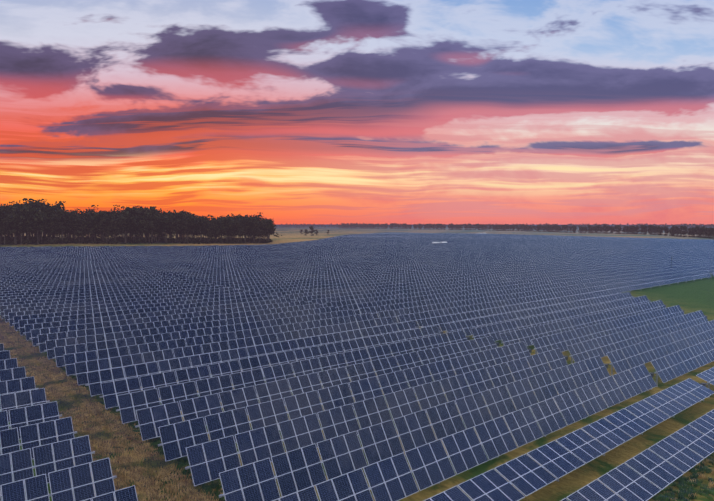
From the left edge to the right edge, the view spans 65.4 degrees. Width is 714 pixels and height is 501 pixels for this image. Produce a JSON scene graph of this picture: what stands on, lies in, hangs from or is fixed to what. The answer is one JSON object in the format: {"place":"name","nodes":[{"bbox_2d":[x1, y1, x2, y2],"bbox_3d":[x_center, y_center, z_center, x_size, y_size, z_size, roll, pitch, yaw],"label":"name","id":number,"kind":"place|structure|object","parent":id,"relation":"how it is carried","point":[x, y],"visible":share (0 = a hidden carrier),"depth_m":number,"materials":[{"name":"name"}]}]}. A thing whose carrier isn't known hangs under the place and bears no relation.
{"place":"outdoors","nodes":[
{"label":"outdoors","id":0,"kind":"place"},
{"bbox_2d":[0,224,713,500],"bbox_3d":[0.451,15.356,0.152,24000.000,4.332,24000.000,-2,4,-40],"label":"terrain","id":1,"kind":"structure","parent":0,"point":[688,296],"depth_m":51.51,"materials":[{"name":"green plant"}]},
{"bbox_2d":[0,205,15,238],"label":"forest tree","id":2,"kind":"object","parent":1,"relation":"on","point":[9,208],"visible":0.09,"depth_m":377.29,"materials":[{"name":"black plant"}]},
{"bbox_2d":[0,206,19,243],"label":"forest tree","id":3,"kind":"object","parent":1,"relation":"on","point":[12,240],"visible":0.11,"depth_m":370.12,"materials":[{"name":"black plant"}]},
{"bbox_2d":[9,198,28,238],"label":"forest tree","id":4,"kind":"object","parent":1,"relation":"on","point":[25,199],"visible":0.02,"depth_m":391.33,"materials":[{"name":"black plant"}]},
{"bbox_2d":[16,200,49,240],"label":"forest tree","id":5,"kind":"object","parent":1,"relation":"on","point":[36,202],"visible":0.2,"depth_m":385.89,"materials":[{"name":"black plant"}]},
{"bbox_2d":[24,198,47,240],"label":"forest tree","id":6,"kind":"object","parent":1,"relation":"on","point":[35,238],"visible":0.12,"depth_m":387.06,"materials":[{"name":"black plant"}]},
{"bbox_2d":[22,208,57,244],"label":"forest tree","id":7,"kind":"object","parent":1,"relation":"on","point":[36,217],"visible":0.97,"depth_m":369.86,"materials":[{"name":"black plant"}]},
{"bbox_2d":[32,206,60,242],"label":"forest tree","id":8,"kind":"object","parent":1,"relation":"on","point":[49,210],"visible":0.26,"depth_m":381.88,"materials":[{"name":"black plant"}]},
{"bbox_2d":[42,211,67,243],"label":"forest tree","id":9,"kind":"object","parent":1,"relation":"on","point":[49,220],"visible":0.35,"depth_m":376.96,"materials":[{"name":"black plant"}]},
{"bbox_2d":[51,202,66,238],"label":"forest tree","id":10,"kind":"object","parent":1,"relation":"on","point":[59,204],"visible":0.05,"depth_m":399.03,"materials":[{"name":"black plant"}]},
{"bbox_2d":[47,205,78,243],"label":"forest tree","id":11,"kind":"object","parent":1,"relation":"on","point":[69,217],"visible":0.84,"depth_m":381.32,"materials":[{"name":"black plant"}]},
{"bbox_2d":[63,210,73,242],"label":"forest tree","id":12,"kind":"object","parent":1,"relation":"on","point":[65,232],"visible":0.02,"depth_m":397.96,"materials":[{"name":"black plant"}]},
{"bbox_2d":[63,212,82,243],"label":"forest tree","id":13,"kind":"object","parent":1,"relation":"on","point":[71,239],"visible":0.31,"depth_m":390.19,"materials":[{"name":"black plant"}]},
{"bbox_2d":[68,218,88,243],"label":"forest tree","id":14,"kind":"object","parent":1,"relation":"on","point":[77,220],"visible":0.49,"depth_m":388.08,"materials":[{"name":"black plant"}]},
{"bbox_2d":[71,220,88,243],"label":"forest tree","id":15,"kind":"object","parent":1,"relation":"on","point":[79,229],"visible":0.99,"depth_m":384.74,"materials":[{"name":"black plant"}]},
{"bbox_2d":[73,210,86,240],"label":"forest tree","id":16,"kind":"object","parent":1,"relation":"on","point":[76,213],"visible":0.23,"depth_m":394.78,"materials":[{"name":"black plant"}]},
{"bbox_2d":[71,221,90,243],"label":"forest tree","id":17,"kind":"object","parent":1,"relation":"on","point":[85,241],"visible":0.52,"depth_m":389.28,"materials":[{"name":"black plant"}]},
{"bbox_2d":[81,212,96,239],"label":"forest tree","id":18,"kind":"object","parent":1,"relation":"on","point":[89,217],"visible":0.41,"depth_m":391.80,"materials":[{"name":"black plant"}]},
{"bbox_2d":[82,215,95,241],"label":"forest tree","id":19,"kind":"object","parent":1,"relation":"on","point":[89,232],"visible":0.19,"depth_m":398.50,"materials":[{"name":"black plant"}]},
{"bbox_2d":[79,205,102,240],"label":"forest tree","id":20,"kind":"object","parent":1,"relation":"on","point":[92,211],"visible":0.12,"depth_m":404.12,"materials":[{"name":"black plant"}]},
{"bbox_2d":[87,213,100,243],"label":"forest tree","id":21,"kind":"object","parent":1,"relation":"on","point":[94,220],"visible":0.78,"depth_m":388.93,"materials":[{"name":"black plant"}]},
{"bbox_2d":[88,212,105,242],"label":"forest tree","id":22,"kind":"object","parent":1,"relation":"on","point":[89,214],"visible":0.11,"depth_m":397.96,"materials":[{"name":"black plant"}]},
{"bbox_2d":[84,210,116,240],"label":"forest tree","id":23,"kind":"object","parent":1,"relation":"on","point":[103,214],"visible":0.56,"depth_m":388.74,"materials":[{"name":"black plant"}]},
{"bbox_2d":[87,208,114,243],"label":"forest tree","id":24,"kind":"object","parent":1,"relation":"on","point":[107,213],"visible":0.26,"depth_m":394.90,"materials":[{"name":"black plant"}]},
{"bbox_2d":[96,220,115,243],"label":"forest tree","id":25,"kind":"object","parent":1,"relation":"on","point":[107,228],"visible":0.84,"depth_m":389.41,"materials":[{"name":"black plant"}]},
{"bbox_2d":[98,214,118,240],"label":"forest tree","id":26,"kind":"object","parent":1,"relation":"on","point":[109,219],"visible":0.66,"depth_m":389.13,"materials":[{"name":"black plant"}]},
{"bbox_2d":[108,218,126,243],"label":"forest tree","id":27,"kind":"object","parent":1,"relation":"on","point":[113,229],"visible":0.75,"depth_m":390.63,"materials":[{"name":"black plant"}]},
{"bbox_2d":[106,209,128,218],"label":"forest tree","id":28,"kind":"object","parent":1,"relation":"on","point":[116,213],"visible":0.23,"depth_m":401.02,"materials":[{"name":"black plant"}]},
{"bbox_2d":[113,205,132,242],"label":"forest tree","id":29,"kind":"object","parent":1,"relation":"on","point":[123,239],"visible":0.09,"depth_m":410.93,"materials":[{"name":"black plant"}]},
{"bbox_2d":[110,213,137,243],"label":"forest tree","id":30,"kind":"object","parent":1,"relation":"on","point":[125,222],"visible":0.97,"depth_m":392.67,"materials":[{"name":"black plant"}]},
{"bbox_2d":[122,206,143,239],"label":"forest tree","id":31,"kind":"object","parent":1,"relation":"on","point":[133,209],"visible":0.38,"depth_m":405.83,"materials":[{"name":"black plant"}]},
{"bbox_2d":[129,216,142,243],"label":"forest tree","id":32,"kind":"object","parent":1,"relation":"on","point":[139,230],"visible":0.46,"depth_m":400.43,"materials":[{"name":"black plant"}]},
{"bbox_2d":[128,213,145,243],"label":"forest tree","id":33,"kind":"object","parent":1,"relation":"on","point":[135,232],"visible":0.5,"depth_m":400.77,"materials":[{"name":"black plant"}]},
{"bbox_2d":[138,212,149,242],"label":"forest tree","id":34,"kind":"object","parent":1,"relation":"on","point":[142,215],"visible":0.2,"depth_m":408.80,"materials":[{"name":"black plant"}]},
{"bbox_2d":[132,216,160,243],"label":"forest tree","id":35,"kind":"object","parent":1,"relation":"on","point":[150,227],"visible":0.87,"depth_m":399.94,"materials":[{"name":"black plant"}]},
{"bbox_2d":[139,208,156,242],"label":"forest tree","id":36,"kind":"object","parent":1,"relation":"on","point":[146,210],"visible":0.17,"depth_m":415.29,"materials":[{"name":"black plant"}]},
{"bbox_2d":[135,211,166,243],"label":"forest tree","id":37,"kind":"object","parent":1,"relation":"on","point":[153,216],"visible":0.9,"depth_m":400.21,"materials":[{"name":"black plant"}]},
{"bbox_2d":[146,229,161,242],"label":"forest tree","id":38,"kind":"object","parent":1,"relation":"on","point":[153,232],"visible":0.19,"depth_m":409.74,"materials":[{"name":"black plant"}]},
{"bbox_2d":[158,215,174,243],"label":"forest tree","id":39,"kind":"object","parent":1,"relation":"on","point":[166,220],"visible":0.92,"depth_m":406.81,"materials":[{"name":"black plant"}]},
{"bbox_2d":[155,214,177,242],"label":"forest tree","id":40,"kind":"object","parent":1,"relation":"on","point":[167,230],"visible":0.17,"depth_m":415.50,"materials":[{"name":"black plant"}]},
{"bbox_2d":[156,208,179,242],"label":"forest tree","id":41,"kind":"object","parent":1,"relation":"on","point":[169,213],"visible":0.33,"depth_m":419.26,"materials":[{"name":"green plant"}]},
{"bbox_2d":[169,219,183,243],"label":"forest tree","id":42,"kind":"object","parent":1,"relation":"on","point":[175,228],"visible":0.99,"depth_m":405.99,"materials":[{"name":"black plant"}]},
{"bbox_2d":[171,212,185,242],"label":"forest tree","id":43,"kind":"object","parent":1,"relation":"on","point":[177,216],"visible":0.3,"depth_m":419.49,"materials":[{"name":"black plant"}]},
{"bbox_2d":[175,210,194,239],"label":"forest tree","id":44,"kind":"object","parent":1,"relation":"on","point":[184,213],"visible":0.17,"depth_m":431.02,"materials":[{"name":"black plant"}]},
{"bbox_2d":[178,215,194,243],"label":"forest tree","id":45,"kind":"object","parent":1,"relation":"on","point":[187,223],"visible":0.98,"depth_m":408.27,"materials":[{"name":"black plant"}]},
{"bbox_2d":[175,214,201,239],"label":"forest tree","id":46,"kind":"object","parent":1,"relation":"on","point":[183,219],"visible":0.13,"depth_m":418.24,"materials":[{"name":"black plant"}]},
{"bbox_2d":[180,220,199,243],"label":"forest tree","id":47,"kind":"object","parent":1,"relation":"on","point":[196,231],"visible":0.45,"depth_m":414.38,"materials":[{"name":"black plant"}]},
{"bbox_2d":[189,215,202,242],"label":"forest tree","id":48,"kind":"object","parent":1,"relation":"on","point":[195,233],"visible":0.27,"depth_m":417.08,"materials":[{"name":"black plant"}]},
{"bbox_2d":[190,215,210,243],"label":"forest tree","id":49,"kind":"object","parent":1,"relation":"on","point":[198,222],"visible":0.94,"depth_m":410.81,"materials":[{"name":"black plant"}]},
{"bbox_2d":[201,225,215,243],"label":"forest tree","id":50,"kind":"object","parent":1,"relation":"on","point":[210,233],"visible":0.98,"depth_m":411.93,"materials":[{"name":"green plant"}]},
{"bbox_2d":[202,218,216,242],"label":"forest tree","id":51,"kind":"object","parent":1,"relation":"on","point":[212,225],"visible":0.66,"depth_m":416.21,"materials":[{"name":"green plant"}]},
{"bbox_2d":[210,216,223,242],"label":"forest tree","id":52,"kind":"object","parent":1,"relation":"on","point":[214,222],"visible":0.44,"depth_m":425.29,"materials":[{"name":"green plant"}]},
{"bbox_2d":[215,217,231,242],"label":"forest tree","id":53,"kind":"object","parent":1,"relation":"on","point":[221,224],"visible":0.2,"depth_m":423.67,"materials":[{"name":"green plant"}]},
{"bbox_2d":[215,217,234,242],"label":"forest tree","id":54,"kind":"object","parent":1,"relation":"on","point":[225,226],"visible":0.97,"depth_m":416.23,"materials":[{"name":"green plant"}]},
{"bbox_2d":[224,222,236,243],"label":"forest tree","id":55,"kind":"object","parent":1,"relation":"on","point":[231,234],"visible":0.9,"depth_m":417.37,"materials":[{"name":"green plant"}]},
{"bbox_2d":[221,216,241,241],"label":"forest tree","id":56,"kind":"object","parent":1,"relation":"on","point":[235,218],"visible":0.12,"depth_m":434.56,"materials":[{"name":"green plant"}]},
{"bbox_2d":[227,214,246,217],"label":"forest tree","id":57,"kind":"object","parent":1,"relation":"on","point":[239,215],"visible":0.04,"depth_m":449.56,"materials":[{"name":"green plant"}]},
{"bbox_2d":[230,218,247,243],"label":"forest tree","id":58,"kind":"object","parent":1,"relation":"on","point":[237,226],"visible":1,"depth_m":417.30,"materials":[{"name":"green plant"}]},
{"bbox_2d":[238,219,252,243],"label":"forest tree","id":59,"kind":"object","parent":1,"relation":"on","point":[248,225],"visible":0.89,"depth_m":422.61,"materials":[{"name":"green plant"}]},
{"bbox_2d":[248,216,255,242],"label":"forest tree","id":60,"kind":"object","parent":1,"relation":"on","point":[252,218],"visible":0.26,"depth_m":427.24,"materials":[{"name":"green plant"}]},
{"bbox_2d":[249,220,257,242],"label":"forest tree","id":61,"kind":"object","parent":1,"relation":"on","point":[253,226],"visible":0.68,"depth_m":423.04,"materials":[{"name":"green plant"}]},
{"bbox_2d":[249,228,258,238],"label":"forest tree","id":62,"kind":"object","parent":1,"relation":"on","point":[254,234],"visible":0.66,"depth_m":422.61,"materials":[{"name":"green plant"}]},
{"bbox_2d":[249,214,259,242],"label":"forest tree","id":63,"kind":"object","parent":1,"relation":"on","point":[257,218],"visible":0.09,"depth_m":435.57,"materials":[{"name":"green plant"}]},
{"bbox_2d":[252,218,267,243],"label":"forest tree","id":64,"kind":"object","parent":1,"relation":"on","point":[259,226],"visible":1,"depth_m":421.03,"materials":[{"name":"green plant"}]},
{"bbox_2d":[260,216,274,243],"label":"forest tree","id":65,"kind":"object","parent":1,"relation":"on","point":[268,225],"visible":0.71,"depth_m":427.57,"materials":[{"name":"green plant"}]},
{"bbox_2d":[267,221,281,239],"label":"forest tree","id":66,"kind":"object","parent":1,"relation":"on","point":[272,226],"visible":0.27,"depth_m":431.57,"materials":[{"name":"green plant"}]},
{"bbox_2d":[308,226,314,235],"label":"tree","id":67,"kind":"object","parent":1,"relation":"on","point":[312,230],"visible":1,"depth_m":715.97,"materials":[{"name":"green plant"}]},
{"bbox_2d":[0,255,711,500],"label":"tracker piles and torque tubes","id":68,"kind":"object","parent":1,"relation":"on","point":[468,338],"visible":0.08,"depth_m":56.37,"materials":[{"name":"metal"}]},
{"bbox_2d":[0,232,713,500],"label":"solar tracker modules","id":69,"kind":"object","parent":1,"relation":"on","point":[175,313],"visible":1,"depth_m":61.15,"materials":[{"name":"blue glass"}]},
{"bbox_2d":[0,315,713,500],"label":"grass tufts","id":70,"kind":"object","parent":1,"relation":"on","point":[147,470],"visible":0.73,"depth_m":41.41,"materials":[{"name":"brown plant"}]},
{"bbox_2d":[641,225,647,233],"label":"tree","id":71,"kind":"object","parent":1,"relation":"on","point":[645,228],"visible":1,"depth_m":742.36,"materials":[{"name":"green plant"}]},
{"bbox_2d":[648,225,652,234],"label":"tree","id":72,"kind":"object","parent":1,"relation":"on","point":[650,227],"visible":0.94,"depth_m":732.88,"materials":[{"name":"green plant"}]},
{"bbox_2d":[656,227,662,234],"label":"tree","id":73,"kind":"object","parent":1,"relation":"on","point":[660,230],"visible":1,"depth_m":694.30,"materials":[{"name":"green plant"}]},
{"bbox_2d":[664,227,668,235],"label":"tree","id":74,"kind":"object","parent":1,"relation":"on","point":[666,229],"visible":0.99,"depth_m":681.76,"materials":[{"name":"green plant"}]},
{"bbox_2d":[673,226,678,236],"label":"tree","id":75,"kind":"object","parent":1,"relation":"on","point":[676,229],"visible":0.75,"depth_m":644.26,"materials":[{"name":"green plant"}]},
{"bbox_2d":[677,225,685,236],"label":"tree","id":76,"kind":"object","parent":1,"relation":"on","point":[681,226],"visible":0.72,"depth_m":633.73,"materials":[{"name":"green plant"}]},
{"bbox_2d":[680,225,687,236],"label":"tree","id":77,"kind":"object","parent":1,"relation":"on","point":[683,229],"visible":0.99,"depth_m":621.46,"materials":[{"name":"green plant"}]},
{"bbox_2d":[689,228,697,237],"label":"tree","id":78,"kind":"object","parent":1,"relation":"on","point":[694,231],"visible":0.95,"depth_m":596.53,"materials":[{"name":"green plant"}]},
{"bbox_2d":[701,228,709,237],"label":"tree","id":79,"kind":"object","parent":1,"relation":"on","point":[704,230],"visible":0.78,"depth_m":563.37,"materials":[{"name":"green plant"}]},
{"bbox_2d":[709,227,713,237],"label":"tree","id":80,"kind":"object","parent":1,"relation":"on","point":[712,231],"visible":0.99,"depth_m":540.59,"materials":[{"name":"green plant"}]},
{"bbox_2d":[0,0,713,224],"label":"sky","id":81,"kind":"structure","parent":0,"point":[560,112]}
]}

